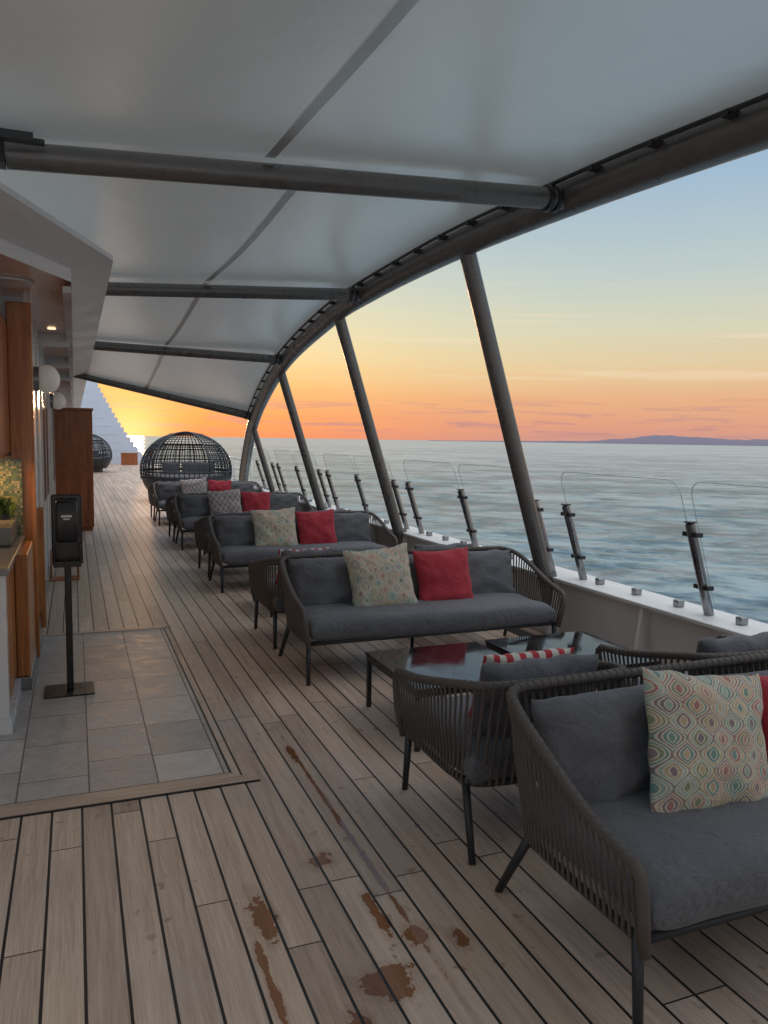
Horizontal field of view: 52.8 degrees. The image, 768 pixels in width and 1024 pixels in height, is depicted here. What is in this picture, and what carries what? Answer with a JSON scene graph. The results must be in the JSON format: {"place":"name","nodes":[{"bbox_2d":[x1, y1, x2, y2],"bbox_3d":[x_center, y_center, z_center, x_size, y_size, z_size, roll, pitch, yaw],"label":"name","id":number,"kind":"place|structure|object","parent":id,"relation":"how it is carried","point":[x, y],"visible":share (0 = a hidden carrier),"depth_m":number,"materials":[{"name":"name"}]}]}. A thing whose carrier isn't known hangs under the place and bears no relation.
{"place":"outdoors","nodes":[
{"label":"outdoors","id":0,"kind":"place"},
{"bbox_2d":[81,381,144,463],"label":"wall","id":1,"kind":"structure","parent":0,"point":[107,427],"depth_m":43.08,"materials":[{"name":"white paint"}]},
{"bbox_2d":[0,464,767,1023],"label":"wooden deck","id":2,"kind":"structure","parent":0,"point":[322,870],"depth_m":2.78,"materials":[{"name":"brown wood"}]},
{"bbox_2d":[0,182,112,633],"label":"deckhouse","id":3,"kind":"object","parent":2,"relation":"on","point":[54,272],"visible":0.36,"depth_m":5.46,"materials":[{"name":"paint"}]},
{"bbox_2d":[33,365,59,392],"bbox_3d":[-2.773,-1.091,6.353,0.210,0.230,0.200,-1,6,-22],"label":"wall lamp","id":4,"kind":"object","parent":3,"relation":"attached to","point":[46,378],"visible":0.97,"depth_m":6.28,"materials":[{"name":"white glass"}]},
{"bbox_2d":[42,395,55,499],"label":"windows","id":5,"kind":"structure","parent":3,"relation":"in","point":[44,402],"depth_m":8.63,"materials":[{"name":"glass"}]},
{"bbox_2d":[50,393,65,409],"bbox_3d":[-4.438,-1.508,10.513,0.210,0.230,0.200,-1,6,-22],"label":"wall lamp","id":6,"kind":"object","parent":3,"relation":"attached to","point":[57,401],"visible":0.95,"depth_m":10.44,"materials":[{"name":"white glass"}]},
{"bbox_2d":[50,550,79,580],"bbox_3d":[-3.547,0.580,8.591,0.300,0.325,0.240,-1,6,-22],"label":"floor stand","id":7,"kind":"object","parent":2,"relation":"on","point":[61,578],"visible":0.62,"depth_m":8.54,"materials":[{"name":"brown wood"}]},
{"bbox_2d":[54,407,93,530],"bbox_3d":[-5.383,-0.754,13.347,0.690,2.040,1.230,-1,6,-22],"label":"wooden cabinet","id":8,"kind":"object","parent":2,"relation":"on","point":[74,449],"visible":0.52,"depth_m":12.79,"materials":[{"name":"brown wood"}]},
{"bbox_2d":[93,434,111,471],"bbox_3d":[-12.940,-2.589,33.505,2.226,1.693,2.226,-2,6,-32],"label":"cocoon daybed","id":9,"kind":"object","parent":2,"relation":"on","point":[101,461],"visible":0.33,"depth_m":33.33,"materials":[{"name":"wicker"}]},
{"bbox_2d":[0,628,228,804],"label":"tiled floor","id":10,"kind":"structure","parent":2,"relation":"on","point":[136,718],"depth_m":4.26,"materials":[{"name":"grey tile"}]},
{"bbox_2d":[0,301,39,734],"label":"bar station","id":11,"kind":"object","parent":10,"relation":"on","point":[19,625],"visible":1,"depth_m":5.26,"materials":[{"name":"brown wood"}]},
{"bbox_2d":[0,495,21,519],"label":"potted plant","id":12,"kind":"object","parent":11,"relation":"on","point":[6,510],"visible":1,"depth_m":5.22,"materials":[{"name":"green plant"}]},
{"bbox_2d":[44,494,94,698],"bbox_3d":[-1.958,0.506,4.784,0.290,1.233,0.250,-1,6,-22],"label":"hand sanitizer dispenser","id":13,"kind":"object","parent":10,"relation":"on","point":[66,532],"visible":1,"depth_m":4.75,"materials":[{"name":"black plastic"}]},
{"bbox_2d":[121,453,137,464],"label":"wooden planter","id":14,"kind":"object","parent":2,"relation":"on","point":[129,458],"visible":0.99,"depth_m":41.99,"materials":[{"name":"brown wood"}]},
{"bbox_2d":[0,625,259,819],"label":"deck border board","id":15,"kind":"object","parent":2,"relation":"on","point":[72,802],"visible":0.88,"depth_m":3.47,"materials":[{"name":"brown wood"}]},
{"bbox_2d":[148,481,179,519],"bbox_3d":[-4.167,-0.245,15.092,0.811,0.751,0.784,-1,6,-21],"label":"rope armchair","id":16,"kind":"object","parent":2,"relation":"on","point":[151,497],"visible":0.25,"depth_m":14.81,"materials":[{"name":"fabric"}]},
{"bbox_2d":[165,492,204,541],"bbox_3d":[-2.990,0.049,12.152,0.812,0.751,0.784,-1,6,-21],"label":"rope armchair","id":17,"kind":"object","parent":2,"relation":"on","point":[170,511],"visible":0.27,"depth_m":11.85,"materials":[{"name":"fabric"}]},
{"bbox_2d":[139,431,231,493],"bbox_3d":[-4.959,-1.161,19.426,2.273,1.728,2.273,0,6,-14],"label":"cocoon daybed","id":18,"kind":"object","parent":2,"relation":"on","point":[189,469],"visible":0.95,"depth_m":19.59,"materials":[{"name":"wicker"}]},
{"bbox_2d":[135,444,252,480],"bbox_3d":[-12.884,-2.034,30.935,9.022,1.069,32.339,-1,6,-22],"label":"white railing","id":19,"kind":"object","parent":2,"relation":"on","point":[234,458],"visible":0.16,"depth_m":21.02,"materials":[{"name":"metal"}]},
{"bbox_2d":[153,477,263,525],"bbox_3d":[-3.275,-0.224,14.498,2.021,0.847,0.844,-1,6,-22],"label":"rope sofa","id":20,"kind":"object","parent":2,"relation":"on","point":[166,490],"visible":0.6,"depth_m":14.40,"materials":[{"name":"fabric"}]},
{"bbox_2d":[194,511,250,577],"bbox_3d":[-1.801,0.343,9.217,0.811,0.751,0.784,-1,6,-23],"label":"rope armchair","id":21,"kind":"object","parent":2,"relation":"on","point":[202,540],"visible":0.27,"depth_m":8.96,"materials":[{"name":"fabric"}]},
{"bbox_2d":[174,488,313,549],"bbox_3d":[-2.095,0.069,11.559,2.021,0.850,0.844,-1,6,-22],"label":"rope sofa","id":22,"kind":"object","parent":2,"relation":"on","point":[194,507],"visible":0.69,"depth_m":11.46,"materials":[{"name":"fabric"}]},
{"bbox_2d":[253,566,277,616],"bbox_3d":[-0.805,0.735,7.378,0.750,0.333,0.750,-1,6,-22],"label":"coffee table","id":23,"kind":"object","parent":2,"relation":"on","point":[271,613],"visible":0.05,"depth_m":7.25,"materials":[{"name":"black glass"}]},
{"bbox_2d":[248,547,347,648],"bbox_3d":[-0.629,0.638,6.276,0.811,0.751,0.784,-1,6,-22],"label":"rope armchair","id":24,"kind":"object","parent":2,"relation":"on","point":[267,593],"visible":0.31,"depth_m":6.01,"materials":[{"name":"fabric"}]},
{"bbox_2d":[208,507,397,592],"bbox_3d":[-0.924,0.370,8.618,2.021,0.837,0.844,-1,6,-22],"label":"rope sofa","id":25,"kind":"object","parent":2,"relation":"on","point":[238,540],"visible":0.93,"depth_m":8.51,"materials":[{"name":"fabric"}]},
{"bbox_2d":[309,509,350,511],"bbox_3d":[-0.752,0.319,9.656,0.811,0.751,0.784,-1,6,-23],"label":"rope armchair","id":26,"kind":"object","parent":2,"relation":"on","point":[334,510],"visible":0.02,"depth_m":9.44,"materials":[{"name":"fabric"}]},
{"bbox_2d":[0,99,767,605],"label":"canopy frame","id":27,"kind":"object","parent":2,"relation":"on","point":[708,145],"visible":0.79,"depth_m":4.65,"materials":[{"name":"grey paint"}]},
{"bbox_2d":[0,0,767,412],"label":"fabric canopy","id":28,"kind":"object","parent":27,"relation":"attached to","point":[538,92],"visible":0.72,"depth_m":3.23,"materials":[{"name":"fabric"}]},
{"bbox_2d":[278,543,566,685],"bbox_3d":[0.257,0.658,5.680,2.021,0.850,0.844,-1,6,-22],"label":"rope sofa","id":29,"kind":"object","parent":2,"relation":"on","point":[399,591],"visible":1,"depth_m":5.53,"materials":[{"name":"fabric"}]},
{"bbox_2d":[365,642,500,751],"bbox_3d":[0.371,1.029,4.438,0.750,0.333,0.750,-1,6,-22],"label":"coffee table","id":30,"kind":"object","parent":2,"relation":"on","point":[462,661],"visible":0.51,"depth_m":4.49,"materials":[{"name":"black glass"}]},
{"bbox_2d":[414,543,472,548],"bbox_3d":[0.416,0.613,6.713,0.811,0.751,0.784,-1,6,-21],"label":"rope armchair","id":31,"kind":"object","parent":2,"relation":"on","point":[421,546],"visible":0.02,"depth_m":6.45,"materials":[{"name":"fabric"}]},
{"bbox_2d":[392,647,626,864],"bbox_3d":[0.541,0.932,3.334,0.811,0.751,0.784,-1,6,-21],"label":"rope armchair","id":32,"kind":"object","parent":2,"relation":"on","point":[468,736],"visible":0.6,"depth_m":3.06,"materials":[{"name":"fabric"}]},
{"bbox_2d":[507,628,533,636],"bbox_3d":[1.079,0.994,6.643,0.118,0.011,23.300,-1,6,-22],"label":"gutter grate","id":33,"kind":"object","parent":2,"relation":"on","point":[519,632],"depth_m":6.46,"materials":[{"name":"metal"}]},
{"bbox_2d":[485,631,658,667],"bbox_3d":[1.130,1.011,4.761,0.750,0.333,0.750,-1,6,-22],"label":"coffee table","id":34,"kind":"object","parent":2,"relation":"on","point":[583,643],"visible":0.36,"depth_m":4.88,"materials":[{"name":"black glass"}]},
{"bbox_2d":[495,652,767,1023],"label":"rope sofa","id":35,"kind":"object","parent":2,"relation":"on","point":[645,803],"visible":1,"depth_m":2.51,"materials":[{"name":"fabric"}]},
{"bbox_2d":[595,632,767,690],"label":"rope armchair","id":36,"kind":"object","parent":2,"relation":"on","point":[722,645],"visible":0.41,"depth_m":3.48,"materials":[{"name":"fabric"}]},
{"bbox_2d":[98,149,767,440],"label":"sky","id":37,"kind":"structure","parent":0,"point":[643,313],"materials":[{"name":"orange"}]},
{"bbox_2d":[127,436,767,623],"bbox_3d":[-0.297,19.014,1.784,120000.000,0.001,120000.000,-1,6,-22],"label":"sea","id":38,"kind":"structure","parent":0,"point":[629,530],"depth_m":272.66,"materials":[{"name":"liquid"}]},
{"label":"ship","id":39,"kind":"object","parent":38,"relation":"on","visible":0},
{"bbox_2d":[299,503,728,664],"bbox_3d":[1.339,0.764,6.724,0.170,0.505,23.300,-1,6,-22],"label":"panel","id":40,"kind":"object","parent":39,"relation":"on","point":[608,619],"visible":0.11,"depth_m":5.62,"materials":[{"name":"grey paint"}]},
{"bbox_2d":[255,490,649,649],"bbox_3d":[0.415,0.561,8.628,0.129,0.484,17.540,-1,6,-22],"label":"stiffener","id":41,"kind":"object","parent":40,"relation":"attached to","point":[641,642],"visible":0.07,"depth_m":5.29,"materials":[{"name":"grey paint"}]},
{"bbox_2d":[262,488,767,635],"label":"ledge","id":42,"kind":"object","parent":40,"relation":"on","point":[722,621],"visible":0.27,"depth_m":5.45,"materials":[{"name":"grey paint"}]},
{"bbox_2d":[241,447,767,624],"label":"glass balustrade","id":43,"kind":"object","parent":42,"relation":"on","point":[701,585],"visible":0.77,"depth_m":6.43,"materials":[{"name":"glass"}]},
{"bbox_2d":[429,435,767,445],"bbox_3d":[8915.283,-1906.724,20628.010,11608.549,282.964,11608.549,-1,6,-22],"label":"distant hills","id":44,"kind":"structure","parent":0,"point":[668,439],"depth_m":22402.49,"materials":[{"name":"grey"}]}
]}

